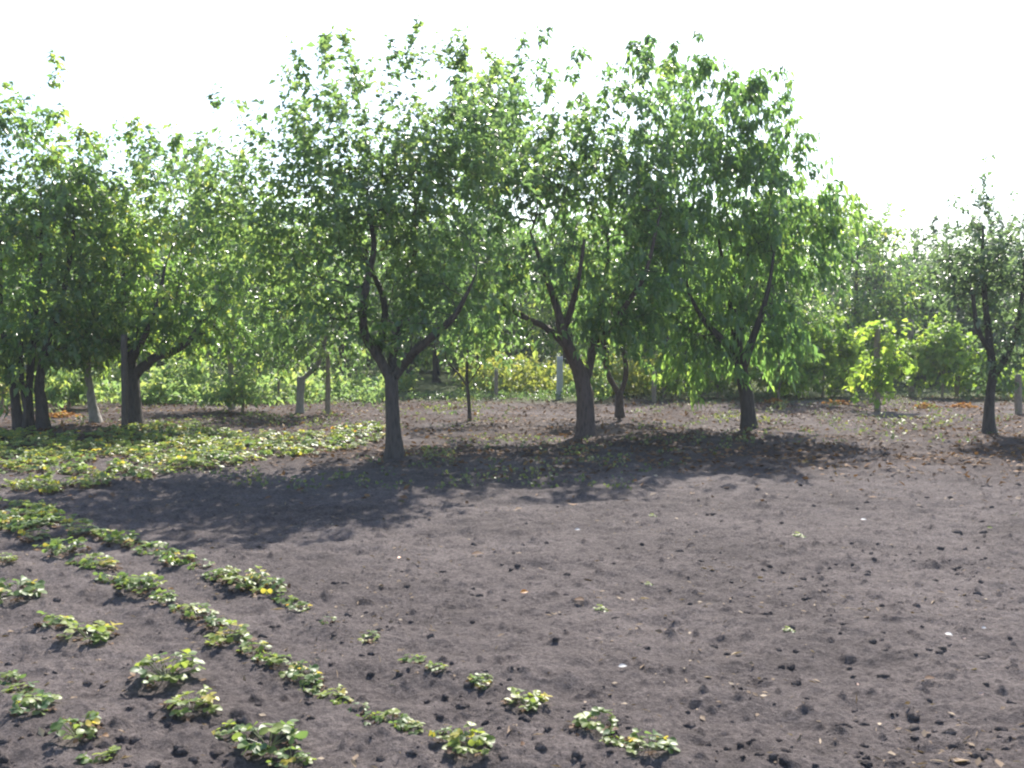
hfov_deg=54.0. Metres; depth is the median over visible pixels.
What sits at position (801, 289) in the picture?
fruit tree
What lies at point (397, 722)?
strawberry plant
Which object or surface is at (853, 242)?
fruit tree
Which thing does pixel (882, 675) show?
soil clod
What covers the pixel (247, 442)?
strawberry plant
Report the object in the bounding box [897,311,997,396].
grapevine
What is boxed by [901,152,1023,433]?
plum tree
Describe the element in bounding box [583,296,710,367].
hedge tree
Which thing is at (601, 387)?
berry bush
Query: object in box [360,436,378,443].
strawberry plant
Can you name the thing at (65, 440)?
strawberry plant
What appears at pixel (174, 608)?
strawberry plant
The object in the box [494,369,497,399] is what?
wooden post
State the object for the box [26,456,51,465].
strawberry plant
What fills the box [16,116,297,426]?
apple tree
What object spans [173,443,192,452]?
strawberry plant
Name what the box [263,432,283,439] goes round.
strawberry plant
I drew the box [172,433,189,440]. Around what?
strawberry plant
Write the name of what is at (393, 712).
strawberry plant
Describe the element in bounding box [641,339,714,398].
berry bush
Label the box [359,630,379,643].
strawberry plant
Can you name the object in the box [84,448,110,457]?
strawberry plant
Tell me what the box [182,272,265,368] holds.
hedge tree
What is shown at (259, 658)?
strawberry plant
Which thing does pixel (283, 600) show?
strawberry plant
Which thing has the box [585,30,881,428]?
peach tree
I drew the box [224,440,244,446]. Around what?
strawberry plant
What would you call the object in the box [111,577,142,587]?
strawberry plant
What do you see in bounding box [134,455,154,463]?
strawberry plant
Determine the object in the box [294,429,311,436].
strawberry plant
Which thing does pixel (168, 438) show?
strawberry plant
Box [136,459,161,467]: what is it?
strawberry plant
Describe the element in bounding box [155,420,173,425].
strawberry plant
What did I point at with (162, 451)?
strawberry plant
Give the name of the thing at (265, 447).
strawberry plant
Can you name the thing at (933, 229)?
hedge tree
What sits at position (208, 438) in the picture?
strawberry plant
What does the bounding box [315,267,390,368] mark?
hedge tree
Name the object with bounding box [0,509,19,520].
strawberry plant
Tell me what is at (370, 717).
strawberry plant
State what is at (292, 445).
strawberry plant
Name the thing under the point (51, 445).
strawberry plant
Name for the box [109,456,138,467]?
strawberry plant
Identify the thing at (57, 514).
strawberry plant
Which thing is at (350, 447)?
strawberry plant
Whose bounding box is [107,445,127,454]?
strawberry plant
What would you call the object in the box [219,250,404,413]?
young fruit tree
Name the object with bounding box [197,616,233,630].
strawberry plant
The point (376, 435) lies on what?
strawberry plant
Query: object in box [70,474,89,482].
strawberry plant
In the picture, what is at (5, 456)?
strawberry plant
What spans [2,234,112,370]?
fruit tree
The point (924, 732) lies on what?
straw bits
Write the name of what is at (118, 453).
strawberry plant
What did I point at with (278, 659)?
strawberry plant
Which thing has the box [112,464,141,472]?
strawberry plant
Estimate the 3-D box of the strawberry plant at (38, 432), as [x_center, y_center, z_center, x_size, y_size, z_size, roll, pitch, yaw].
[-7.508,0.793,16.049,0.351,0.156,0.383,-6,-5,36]
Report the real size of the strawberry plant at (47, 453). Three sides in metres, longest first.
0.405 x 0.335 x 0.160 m
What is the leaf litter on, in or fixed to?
on the ground at (484, 517)
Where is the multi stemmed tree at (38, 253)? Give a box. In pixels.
[0,49,158,429]
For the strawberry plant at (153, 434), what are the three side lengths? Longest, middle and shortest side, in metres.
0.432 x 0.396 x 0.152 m
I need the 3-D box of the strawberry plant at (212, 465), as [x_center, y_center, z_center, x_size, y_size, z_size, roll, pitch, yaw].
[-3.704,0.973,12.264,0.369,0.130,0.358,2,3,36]
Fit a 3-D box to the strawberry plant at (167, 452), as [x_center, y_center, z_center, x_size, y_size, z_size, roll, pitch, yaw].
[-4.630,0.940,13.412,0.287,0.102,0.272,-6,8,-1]
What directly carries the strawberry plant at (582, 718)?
on the ground at (484, 517)
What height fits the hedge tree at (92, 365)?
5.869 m
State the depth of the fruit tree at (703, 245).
33.79 m
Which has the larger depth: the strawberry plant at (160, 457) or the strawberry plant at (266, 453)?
the strawberry plant at (266, 453)
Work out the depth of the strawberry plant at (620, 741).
3.87 m
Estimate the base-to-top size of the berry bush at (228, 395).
1.238 m
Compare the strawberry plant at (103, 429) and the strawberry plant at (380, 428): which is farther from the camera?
the strawberry plant at (380, 428)
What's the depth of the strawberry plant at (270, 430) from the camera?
16.09 m
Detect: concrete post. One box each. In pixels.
[556,356,562,399]
[1014,374,1022,414]
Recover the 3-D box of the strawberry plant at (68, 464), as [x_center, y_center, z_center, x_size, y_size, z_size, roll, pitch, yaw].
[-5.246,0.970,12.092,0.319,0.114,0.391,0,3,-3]
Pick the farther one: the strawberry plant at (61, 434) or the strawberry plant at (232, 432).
the strawberry plant at (232, 432)
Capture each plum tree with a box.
[119,15,553,458]
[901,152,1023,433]
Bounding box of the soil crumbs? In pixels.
[0,442,1023,767]
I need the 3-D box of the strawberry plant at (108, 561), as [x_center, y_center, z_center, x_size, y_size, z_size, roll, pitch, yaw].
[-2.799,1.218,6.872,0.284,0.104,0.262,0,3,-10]
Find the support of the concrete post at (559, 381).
on the ground at (484, 517)
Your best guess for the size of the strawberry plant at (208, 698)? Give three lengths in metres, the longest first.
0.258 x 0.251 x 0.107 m
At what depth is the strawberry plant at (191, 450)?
13.46 m
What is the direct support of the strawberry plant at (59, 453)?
on the ground at (484, 517)
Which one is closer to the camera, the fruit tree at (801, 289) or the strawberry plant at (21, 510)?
the strawberry plant at (21, 510)
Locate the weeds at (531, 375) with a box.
[453,347,673,395]
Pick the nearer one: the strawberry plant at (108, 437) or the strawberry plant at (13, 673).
the strawberry plant at (13, 673)
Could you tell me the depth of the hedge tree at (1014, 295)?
33.04 m
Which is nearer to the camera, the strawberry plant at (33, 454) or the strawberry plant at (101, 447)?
the strawberry plant at (33, 454)
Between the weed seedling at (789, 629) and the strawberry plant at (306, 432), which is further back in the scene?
the strawberry plant at (306, 432)
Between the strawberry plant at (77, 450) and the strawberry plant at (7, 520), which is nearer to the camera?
the strawberry plant at (7, 520)
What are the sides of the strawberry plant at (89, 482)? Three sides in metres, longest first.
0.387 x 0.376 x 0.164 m
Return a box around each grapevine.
[748,328,818,398]
[760,306,870,396]
[842,315,918,408]
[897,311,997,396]
[941,344,998,395]
[981,358,1023,398]
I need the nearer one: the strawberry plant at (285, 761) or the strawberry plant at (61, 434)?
the strawberry plant at (285, 761)
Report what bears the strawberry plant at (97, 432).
on the ground at (484, 517)
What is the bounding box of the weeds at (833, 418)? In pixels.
[623,391,1023,444]
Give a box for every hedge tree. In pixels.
[19,275,118,372]
[110,273,242,372]
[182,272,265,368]
[203,264,378,371]
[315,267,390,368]
[325,223,464,372]
[427,273,545,370]
[482,273,615,367]
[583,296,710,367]
[708,269,812,367]
[755,263,848,347]
[790,252,908,356]
[806,240,922,318]
[811,214,987,327]
[817,225,1011,385]
[834,215,1004,328]
[862,221,1009,379]
[896,232,1013,316]
[907,217,1023,326]
[918,223,1013,311]
[926,220,1023,382]
[964,284,1021,362]
[989,231,1018,302]
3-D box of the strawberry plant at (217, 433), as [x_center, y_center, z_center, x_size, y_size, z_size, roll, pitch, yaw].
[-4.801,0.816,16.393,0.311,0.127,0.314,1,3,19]
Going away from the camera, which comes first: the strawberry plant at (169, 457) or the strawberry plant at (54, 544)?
the strawberry plant at (54, 544)
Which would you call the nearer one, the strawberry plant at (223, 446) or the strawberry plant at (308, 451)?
the strawberry plant at (308, 451)
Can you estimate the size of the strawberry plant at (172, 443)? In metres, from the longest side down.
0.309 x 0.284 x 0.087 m
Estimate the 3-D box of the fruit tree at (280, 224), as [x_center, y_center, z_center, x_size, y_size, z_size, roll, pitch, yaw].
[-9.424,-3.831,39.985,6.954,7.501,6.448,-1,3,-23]
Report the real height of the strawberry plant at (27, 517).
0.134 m
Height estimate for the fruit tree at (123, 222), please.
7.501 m
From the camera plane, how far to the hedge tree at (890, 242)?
42.77 m
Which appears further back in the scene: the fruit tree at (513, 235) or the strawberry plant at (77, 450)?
the fruit tree at (513, 235)
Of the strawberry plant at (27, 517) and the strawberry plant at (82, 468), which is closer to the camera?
the strawberry plant at (27, 517)
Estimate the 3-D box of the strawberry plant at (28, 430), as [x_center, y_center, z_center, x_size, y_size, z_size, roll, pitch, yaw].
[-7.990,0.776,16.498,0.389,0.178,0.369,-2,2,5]
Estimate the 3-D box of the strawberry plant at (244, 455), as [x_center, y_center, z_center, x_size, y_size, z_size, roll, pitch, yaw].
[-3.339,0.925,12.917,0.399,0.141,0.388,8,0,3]
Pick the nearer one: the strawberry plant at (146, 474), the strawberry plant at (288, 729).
the strawberry plant at (288, 729)
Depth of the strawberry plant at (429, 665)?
4.70 m
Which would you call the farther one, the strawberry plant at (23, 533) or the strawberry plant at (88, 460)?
the strawberry plant at (88, 460)
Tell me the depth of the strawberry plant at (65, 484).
10.69 m
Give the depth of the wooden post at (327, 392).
20.98 m
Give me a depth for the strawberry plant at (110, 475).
11.43 m
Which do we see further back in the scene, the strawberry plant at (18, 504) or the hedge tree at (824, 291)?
the hedge tree at (824, 291)
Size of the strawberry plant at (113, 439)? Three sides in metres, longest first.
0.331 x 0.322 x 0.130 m
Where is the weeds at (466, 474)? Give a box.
[154,431,754,490]
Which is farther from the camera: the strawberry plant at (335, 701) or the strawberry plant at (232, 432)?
the strawberry plant at (232, 432)
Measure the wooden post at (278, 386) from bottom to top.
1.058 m
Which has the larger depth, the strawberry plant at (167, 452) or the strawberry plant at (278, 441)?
the strawberry plant at (278, 441)
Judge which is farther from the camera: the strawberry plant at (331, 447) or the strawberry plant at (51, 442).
the strawberry plant at (51, 442)
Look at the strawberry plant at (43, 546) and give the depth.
7.50 m
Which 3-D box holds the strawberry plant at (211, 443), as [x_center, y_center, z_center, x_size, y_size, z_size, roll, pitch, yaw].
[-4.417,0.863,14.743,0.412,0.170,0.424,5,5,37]
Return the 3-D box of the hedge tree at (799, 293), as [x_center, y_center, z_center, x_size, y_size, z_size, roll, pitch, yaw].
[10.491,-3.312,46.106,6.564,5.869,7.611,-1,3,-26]
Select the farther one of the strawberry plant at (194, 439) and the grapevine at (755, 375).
the grapevine at (755, 375)
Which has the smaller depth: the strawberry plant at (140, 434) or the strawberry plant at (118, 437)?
the strawberry plant at (118, 437)
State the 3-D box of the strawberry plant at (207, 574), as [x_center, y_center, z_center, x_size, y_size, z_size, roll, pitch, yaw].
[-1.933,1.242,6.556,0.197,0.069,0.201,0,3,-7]
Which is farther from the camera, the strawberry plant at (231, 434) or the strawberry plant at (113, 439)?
the strawberry plant at (231, 434)
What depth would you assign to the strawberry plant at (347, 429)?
16.69 m
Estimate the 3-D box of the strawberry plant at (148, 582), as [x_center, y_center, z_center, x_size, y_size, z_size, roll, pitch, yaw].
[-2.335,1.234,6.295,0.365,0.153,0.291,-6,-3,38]
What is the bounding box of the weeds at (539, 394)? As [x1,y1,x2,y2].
[400,385,608,400]
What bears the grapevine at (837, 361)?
on the ground at (484, 517)
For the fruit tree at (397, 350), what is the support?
on the ground at (484, 517)
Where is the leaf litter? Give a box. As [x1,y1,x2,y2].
[0,393,1023,505]
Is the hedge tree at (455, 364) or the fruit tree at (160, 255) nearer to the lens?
the fruit tree at (160, 255)
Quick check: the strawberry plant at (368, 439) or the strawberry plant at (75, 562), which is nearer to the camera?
the strawberry plant at (75, 562)
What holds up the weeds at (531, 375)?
on the ground at (484, 517)
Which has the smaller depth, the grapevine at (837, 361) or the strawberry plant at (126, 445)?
the strawberry plant at (126, 445)
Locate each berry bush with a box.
[0,362,34,408]
[33,359,119,409]
[140,354,210,399]
[198,360,280,412]
[562,354,622,400]
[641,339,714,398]
[682,347,736,397]
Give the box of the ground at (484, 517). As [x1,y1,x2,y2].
[0,347,1023,767]
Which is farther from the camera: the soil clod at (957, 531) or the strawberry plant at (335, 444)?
the strawberry plant at (335, 444)
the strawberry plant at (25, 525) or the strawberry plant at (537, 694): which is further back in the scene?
the strawberry plant at (25, 525)
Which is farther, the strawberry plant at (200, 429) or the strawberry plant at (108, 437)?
the strawberry plant at (200, 429)
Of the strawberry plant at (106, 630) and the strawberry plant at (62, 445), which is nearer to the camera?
the strawberry plant at (106, 630)
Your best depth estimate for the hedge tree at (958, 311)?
34.85 m
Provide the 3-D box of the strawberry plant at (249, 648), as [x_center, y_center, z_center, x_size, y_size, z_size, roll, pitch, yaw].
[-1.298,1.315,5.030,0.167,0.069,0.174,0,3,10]
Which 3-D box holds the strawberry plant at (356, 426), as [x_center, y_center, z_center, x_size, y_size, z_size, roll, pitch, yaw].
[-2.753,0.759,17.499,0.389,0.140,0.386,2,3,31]
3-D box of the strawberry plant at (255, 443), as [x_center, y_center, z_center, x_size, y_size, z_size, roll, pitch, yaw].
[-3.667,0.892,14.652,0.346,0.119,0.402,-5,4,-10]
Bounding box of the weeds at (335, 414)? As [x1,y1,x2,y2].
[34,394,523,427]
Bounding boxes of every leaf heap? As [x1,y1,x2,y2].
[49,410,81,417]
[760,397,787,402]
[817,399,855,404]
[913,401,941,407]
[944,402,980,408]
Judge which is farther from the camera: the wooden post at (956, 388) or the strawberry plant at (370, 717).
the wooden post at (956, 388)
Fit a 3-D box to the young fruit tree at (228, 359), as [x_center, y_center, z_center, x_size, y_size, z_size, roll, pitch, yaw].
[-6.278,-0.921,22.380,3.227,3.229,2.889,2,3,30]
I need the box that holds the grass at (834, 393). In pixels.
[657,366,1022,397]
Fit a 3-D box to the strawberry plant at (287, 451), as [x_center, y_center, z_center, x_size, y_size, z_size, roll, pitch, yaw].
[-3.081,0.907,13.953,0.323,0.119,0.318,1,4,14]
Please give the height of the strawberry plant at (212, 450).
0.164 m
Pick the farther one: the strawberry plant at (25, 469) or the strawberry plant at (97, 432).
the strawberry plant at (97, 432)
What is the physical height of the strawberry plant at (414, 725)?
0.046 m
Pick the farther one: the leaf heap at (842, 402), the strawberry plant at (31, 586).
the leaf heap at (842, 402)
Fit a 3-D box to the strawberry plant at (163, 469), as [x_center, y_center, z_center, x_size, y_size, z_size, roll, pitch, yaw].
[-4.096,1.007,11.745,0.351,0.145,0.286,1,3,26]
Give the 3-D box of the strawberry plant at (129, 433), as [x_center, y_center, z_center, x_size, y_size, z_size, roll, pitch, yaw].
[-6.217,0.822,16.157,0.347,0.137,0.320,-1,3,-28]
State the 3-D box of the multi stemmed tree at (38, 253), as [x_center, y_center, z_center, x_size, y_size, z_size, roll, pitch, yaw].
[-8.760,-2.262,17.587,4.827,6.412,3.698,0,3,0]
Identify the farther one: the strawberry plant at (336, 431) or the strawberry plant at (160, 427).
the strawberry plant at (160, 427)
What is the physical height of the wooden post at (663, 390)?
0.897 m
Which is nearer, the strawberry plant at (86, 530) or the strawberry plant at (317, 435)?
the strawberry plant at (86, 530)
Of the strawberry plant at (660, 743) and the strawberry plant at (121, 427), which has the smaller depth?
the strawberry plant at (660, 743)
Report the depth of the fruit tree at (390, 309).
30.87 m
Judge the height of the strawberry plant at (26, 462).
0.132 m
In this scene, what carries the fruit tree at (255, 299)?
on the ground at (484, 517)
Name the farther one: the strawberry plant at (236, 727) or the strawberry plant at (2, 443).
the strawberry plant at (2, 443)
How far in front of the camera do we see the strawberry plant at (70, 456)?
12.79 m
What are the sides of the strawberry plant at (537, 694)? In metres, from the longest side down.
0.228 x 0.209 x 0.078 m
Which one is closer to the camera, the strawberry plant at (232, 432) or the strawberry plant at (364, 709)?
the strawberry plant at (364, 709)
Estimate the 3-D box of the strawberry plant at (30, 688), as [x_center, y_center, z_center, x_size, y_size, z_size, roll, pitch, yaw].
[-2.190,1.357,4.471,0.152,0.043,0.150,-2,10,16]
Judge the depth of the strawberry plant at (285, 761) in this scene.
3.69 m
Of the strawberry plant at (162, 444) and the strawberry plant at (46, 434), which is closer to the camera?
the strawberry plant at (162, 444)
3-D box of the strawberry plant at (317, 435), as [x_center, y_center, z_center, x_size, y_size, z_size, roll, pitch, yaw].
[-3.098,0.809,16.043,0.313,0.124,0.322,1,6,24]
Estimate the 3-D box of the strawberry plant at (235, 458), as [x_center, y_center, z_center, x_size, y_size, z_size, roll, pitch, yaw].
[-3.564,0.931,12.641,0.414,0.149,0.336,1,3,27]
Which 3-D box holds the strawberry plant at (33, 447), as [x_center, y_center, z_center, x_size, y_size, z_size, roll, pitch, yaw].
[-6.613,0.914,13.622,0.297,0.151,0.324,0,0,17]
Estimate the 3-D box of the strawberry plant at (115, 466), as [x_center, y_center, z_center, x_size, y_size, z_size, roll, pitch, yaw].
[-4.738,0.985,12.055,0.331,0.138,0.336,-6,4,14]
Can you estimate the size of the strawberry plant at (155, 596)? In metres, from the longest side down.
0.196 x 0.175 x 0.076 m
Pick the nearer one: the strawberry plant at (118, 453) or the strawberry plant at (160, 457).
the strawberry plant at (160, 457)
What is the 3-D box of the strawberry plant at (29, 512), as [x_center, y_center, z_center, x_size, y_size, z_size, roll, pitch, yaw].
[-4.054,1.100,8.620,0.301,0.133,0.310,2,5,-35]
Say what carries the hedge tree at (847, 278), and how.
on the ground at (484, 517)
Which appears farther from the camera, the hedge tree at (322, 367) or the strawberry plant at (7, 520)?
the hedge tree at (322, 367)
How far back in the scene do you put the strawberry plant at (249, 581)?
6.33 m
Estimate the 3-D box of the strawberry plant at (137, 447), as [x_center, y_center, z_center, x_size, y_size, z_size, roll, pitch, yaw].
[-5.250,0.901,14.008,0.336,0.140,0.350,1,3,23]
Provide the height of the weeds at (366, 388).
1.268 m
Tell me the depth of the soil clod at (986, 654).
5.00 m
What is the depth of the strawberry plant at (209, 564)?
6.80 m
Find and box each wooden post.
[121,334,127,428]
[277,367,279,403]
[325,352,330,413]
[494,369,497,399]
[652,369,655,402]
[662,386,665,397]
[874,329,880,410]
[908,319,913,395]
[953,334,964,395]
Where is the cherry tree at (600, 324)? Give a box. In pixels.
[395,24,713,436]
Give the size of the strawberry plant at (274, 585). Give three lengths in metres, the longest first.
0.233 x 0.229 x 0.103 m
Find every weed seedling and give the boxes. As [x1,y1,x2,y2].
[593,604,607,611]
[782,626,795,632]
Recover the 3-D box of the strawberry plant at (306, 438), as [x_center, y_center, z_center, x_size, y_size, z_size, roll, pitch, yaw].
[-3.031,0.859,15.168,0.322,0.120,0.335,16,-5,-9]
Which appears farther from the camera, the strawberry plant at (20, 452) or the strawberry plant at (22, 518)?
the strawberry plant at (20, 452)
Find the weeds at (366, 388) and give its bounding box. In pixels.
[0,361,424,405]
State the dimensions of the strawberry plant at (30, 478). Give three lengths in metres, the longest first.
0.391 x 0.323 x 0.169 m
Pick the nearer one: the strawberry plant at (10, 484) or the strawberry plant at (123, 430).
the strawberry plant at (10, 484)
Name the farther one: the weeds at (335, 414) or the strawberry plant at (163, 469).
the weeds at (335, 414)
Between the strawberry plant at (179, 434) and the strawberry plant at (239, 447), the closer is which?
the strawberry plant at (239, 447)
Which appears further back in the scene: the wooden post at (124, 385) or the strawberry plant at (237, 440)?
the wooden post at (124, 385)
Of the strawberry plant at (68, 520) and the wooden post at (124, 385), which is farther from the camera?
the wooden post at (124, 385)
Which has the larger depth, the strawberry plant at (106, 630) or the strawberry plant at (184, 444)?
the strawberry plant at (184, 444)
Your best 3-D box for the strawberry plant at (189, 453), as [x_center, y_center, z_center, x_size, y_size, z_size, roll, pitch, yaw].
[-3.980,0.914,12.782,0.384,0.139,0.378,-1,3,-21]
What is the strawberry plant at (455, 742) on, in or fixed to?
on the ground at (484, 517)
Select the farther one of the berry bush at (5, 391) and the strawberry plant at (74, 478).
the berry bush at (5, 391)
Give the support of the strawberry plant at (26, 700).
on the ground at (484, 517)
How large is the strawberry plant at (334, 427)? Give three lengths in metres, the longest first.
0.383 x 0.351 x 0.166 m
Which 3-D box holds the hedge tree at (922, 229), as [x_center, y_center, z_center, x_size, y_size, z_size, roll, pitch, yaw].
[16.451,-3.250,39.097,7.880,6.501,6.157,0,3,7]
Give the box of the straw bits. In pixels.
[0,458,1023,767]
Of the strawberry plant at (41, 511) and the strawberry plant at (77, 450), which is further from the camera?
the strawberry plant at (77, 450)
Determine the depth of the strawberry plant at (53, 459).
12.31 m
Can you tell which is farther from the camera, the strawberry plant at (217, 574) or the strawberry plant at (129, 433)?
the strawberry plant at (129, 433)
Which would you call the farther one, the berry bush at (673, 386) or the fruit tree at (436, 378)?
the fruit tree at (436, 378)
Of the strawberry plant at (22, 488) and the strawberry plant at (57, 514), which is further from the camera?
the strawberry plant at (22, 488)
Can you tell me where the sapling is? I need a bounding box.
[402,266,553,420]
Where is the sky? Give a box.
[0,0,1023,335]
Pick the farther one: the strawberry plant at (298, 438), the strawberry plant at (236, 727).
the strawberry plant at (298, 438)
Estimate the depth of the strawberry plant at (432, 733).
3.84 m
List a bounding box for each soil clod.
[863,637,876,644]
[877,673,889,676]
[910,723,918,730]
[952,528,962,534]
[974,652,990,657]
[978,529,986,533]
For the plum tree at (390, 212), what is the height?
5.841 m
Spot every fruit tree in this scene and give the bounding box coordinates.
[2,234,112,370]
[3,211,127,369]
[5,278,164,422]
[57,200,201,367]
[80,225,211,377]
[110,193,224,354]
[152,275,304,409]
[184,227,330,375]
[205,191,356,370]
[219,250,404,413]
[283,210,401,374]
[327,213,449,370]
[335,233,470,389]
[374,220,532,382]
[391,217,568,387]
[419,197,544,367]
[489,217,616,364]
[491,213,589,357]
[522,199,636,361]
[534,221,687,416]
[574,216,756,393]
[615,209,751,382]
[674,168,873,392]
[686,229,847,347]
[797,200,953,386]
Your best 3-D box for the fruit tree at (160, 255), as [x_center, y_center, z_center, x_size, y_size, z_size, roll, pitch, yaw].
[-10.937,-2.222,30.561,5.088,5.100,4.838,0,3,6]
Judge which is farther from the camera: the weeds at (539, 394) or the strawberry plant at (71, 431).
the weeds at (539, 394)
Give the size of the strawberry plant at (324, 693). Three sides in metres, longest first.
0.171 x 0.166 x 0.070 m
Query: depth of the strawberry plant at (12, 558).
6.90 m
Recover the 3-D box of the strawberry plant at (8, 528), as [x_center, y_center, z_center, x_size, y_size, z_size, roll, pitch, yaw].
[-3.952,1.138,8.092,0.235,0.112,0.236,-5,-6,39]
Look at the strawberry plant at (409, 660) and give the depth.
4.87 m
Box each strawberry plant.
[0,440,23,450]
[0,449,17,458]
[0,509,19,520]
[0,514,9,529]
[0,552,18,563]
[0,575,46,603]
[0,669,25,685]
[1,517,23,523]
[1,681,38,693]
[2,479,26,486]
[2,499,32,508]
[2,518,34,532]
[3,458,26,469]
[8,455,29,465]
[9,479,34,490]
[9,517,42,530]
[9,688,61,718]
[10,440,30,446]
[11,446,36,455]
[11,465,36,472]
[11,505,39,514]
[15,425,35,434]
[15,445,34,456]
[16,447,47,459]
[17,528,53,542]
[18,499,45,512]
[19,512,59,526]
[20,464,47,472]
[21,435,49,445]
[23,504,56,519]
[25,471,56,485]
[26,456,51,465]
[28,506,50,519]
[29,446,52,458]
[30,478,64,493]
[31,429,54,436]
[31,455,62,466]
[31,507,65,522]
[32,503,57,511]
[32,538,68,550]
[34,433,51,438]
[34,611,77,628]
[35,440,54,447]
[36,442,58,450]
[41,465,68,473]
[41,537,91,557]
[46,437,71,443]
[47,444,73,456]
[48,514,78,527]
[48,710,108,742]
[51,477,77,488]
[52,620,121,644]
[53,436,76,442]
[55,441,72,449]
[56,432,78,438]
[57,452,78,461]
[59,459,88,469]
[60,518,102,537]
[62,451,83,459]
[64,429,80,435]
[64,439,91,449]
[65,553,94,564]
[66,446,84,451]
[66,456,87,465]
[66,464,95,474]
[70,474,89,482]
[75,453,98,462]
[75,745,126,763]
[77,469,111,488]
[78,552,122,570]
[84,430,100,436]
[84,437,108,448]
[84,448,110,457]
[85,442,110,452]
[90,528,118,538]
[93,468,119,479]
[93,572,124,583]
[97,426,113,431]
[99,432,116,440]
[101,529,139,546]
[103,448,128,456]
[103,460,132,471]
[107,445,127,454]
[109,438,131,445]
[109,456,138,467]
[110,425,132,432]
[110,428,127,434]
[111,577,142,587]
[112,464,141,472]
[115,435,132,440]
[116,440,133,447]
[116,571,172,594]
[119,431,135,437]
[122,447,154,457]
[122,463,155,480]
[123,538,148,546]
[124,444,150,452]
[125,444,142,450]
[127,424,152,432]
[128,648,206,688]
[131,430,150,436]
[132,541,168,554]
[133,439,153,446]
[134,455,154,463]
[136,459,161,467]
[140,430,162,441]
[142,452,168,460]
[143,432,166,439]
[146,441,169,448]
[146,588,177,606]
[147,445,163,451]
[147,465,177,473]
[151,424,164,430]
[154,548,179,559]
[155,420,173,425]
[155,449,174,456]
[156,454,179,465]
[157,448,174,453]
[158,684,222,720]
[159,550,196,567]
[161,435,182,444]
[164,454,185,462]
[164,454,198,468]
[165,429,179,435]
[166,424,187,433]
[166,439,179,446]
[168,604,195,613]
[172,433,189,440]
[172,448,185,455]
[173,432,187,436]
[173,437,201,446]
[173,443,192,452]
[177,448,194,455]
[180,418,201,427]
[180,602,218,620]
[183,430,200,435]
[184,421,202,428]
[185,451,213,461]
[187,558,214,569]
[190,427,210,432]
[192,444,215,453]
[195,459,223,468]
[197,438,222,447]
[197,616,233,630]
[198,435,220,444]
[199,447,220,453]
[201,568,230,581]
[203,620,257,646]
[206,450,233,462]
[207,430,226,436]
[209,425,229,433]
[210,442,231,449]
[212,719,244,740]
[213,565,240,579]
[214,452,244,464]
[217,565,268,592]
[221,436,244,444]
[222,429,246,436]
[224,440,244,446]
[227,432,241,437]
[227,443,245,451]
[232,719,307,755]
[236,640,271,657]
[238,451,267,460]
[242,571,271,593]
[244,437,268,444]
[249,441,270,447]
[251,575,290,596]
[252,652,277,663]
[253,450,273,457]
[255,429,279,438]
[259,443,278,451]
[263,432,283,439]
[264,654,297,669]
[265,745,316,767]
[268,437,291,446]
[271,593,298,603]
[277,446,295,454]
[277,446,301,457]
[278,659,323,684]
[280,434,296,441]
[283,431,300,438]
[286,601,312,610]
[287,444,313,450]
[293,435,308,442]
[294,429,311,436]
[298,440,324,449]
[299,679,326,694]
[300,447,319,455]
[301,436,317,443]
[309,431,326,438]
[314,683,349,698]
[319,616,336,624]
[320,444,339,451]
[324,435,346,442]
[327,429,345,435]
[329,440,349,448]
[330,422,347,430]
[330,692,353,704]
[333,426,354,434]
[338,430,357,438]
[338,437,356,442]
[339,443,357,450]
[344,423,366,430]
[347,702,369,717]
[350,439,368,445]
[354,427,371,434]
[354,433,368,437]
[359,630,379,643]
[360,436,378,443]
[362,421,380,427]
[362,711,385,725]
[369,425,385,431]
[372,432,385,438]
[375,708,409,724]
[388,719,417,730]
[397,718,425,734]
[398,653,425,663]
[425,660,448,673]
[429,726,453,742]
[442,721,494,758]
[466,673,492,689]
[501,687,552,711]
[569,706,618,735]
[599,730,625,746]
[623,728,679,754]
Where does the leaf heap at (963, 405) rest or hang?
on the ground at (484, 517)
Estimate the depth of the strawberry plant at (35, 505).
8.87 m
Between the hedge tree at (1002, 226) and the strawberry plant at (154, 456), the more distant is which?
the hedge tree at (1002, 226)
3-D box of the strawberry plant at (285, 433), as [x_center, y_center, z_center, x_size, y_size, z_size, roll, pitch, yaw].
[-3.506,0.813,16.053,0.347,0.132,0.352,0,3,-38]
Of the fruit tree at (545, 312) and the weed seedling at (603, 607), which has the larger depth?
the fruit tree at (545, 312)
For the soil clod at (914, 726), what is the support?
on the ground at (484, 517)
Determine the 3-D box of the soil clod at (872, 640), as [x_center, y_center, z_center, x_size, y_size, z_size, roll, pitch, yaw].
[1.874,1.336,5.243,0.059,0.038,0.084,-1,3,-28]
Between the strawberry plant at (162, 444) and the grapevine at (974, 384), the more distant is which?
the grapevine at (974, 384)
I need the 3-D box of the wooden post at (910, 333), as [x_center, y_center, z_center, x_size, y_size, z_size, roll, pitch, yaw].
[10.862,-0.643,27.325,0.205,2.222,0.184,-1,3,-16]
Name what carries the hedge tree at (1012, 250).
on the ground at (484, 517)
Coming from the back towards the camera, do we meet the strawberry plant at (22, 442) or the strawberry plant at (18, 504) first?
the strawberry plant at (22, 442)
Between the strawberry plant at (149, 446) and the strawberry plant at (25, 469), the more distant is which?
the strawberry plant at (149, 446)
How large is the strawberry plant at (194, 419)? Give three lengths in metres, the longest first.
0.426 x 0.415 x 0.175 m
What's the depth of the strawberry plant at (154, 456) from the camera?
12.99 m
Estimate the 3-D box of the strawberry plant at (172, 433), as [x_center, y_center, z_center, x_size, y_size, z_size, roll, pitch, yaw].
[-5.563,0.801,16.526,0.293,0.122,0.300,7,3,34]
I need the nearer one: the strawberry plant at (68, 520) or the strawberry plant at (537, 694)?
the strawberry plant at (537, 694)
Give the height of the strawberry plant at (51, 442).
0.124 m
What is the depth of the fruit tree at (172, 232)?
34.28 m
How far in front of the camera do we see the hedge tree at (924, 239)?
39.20 m

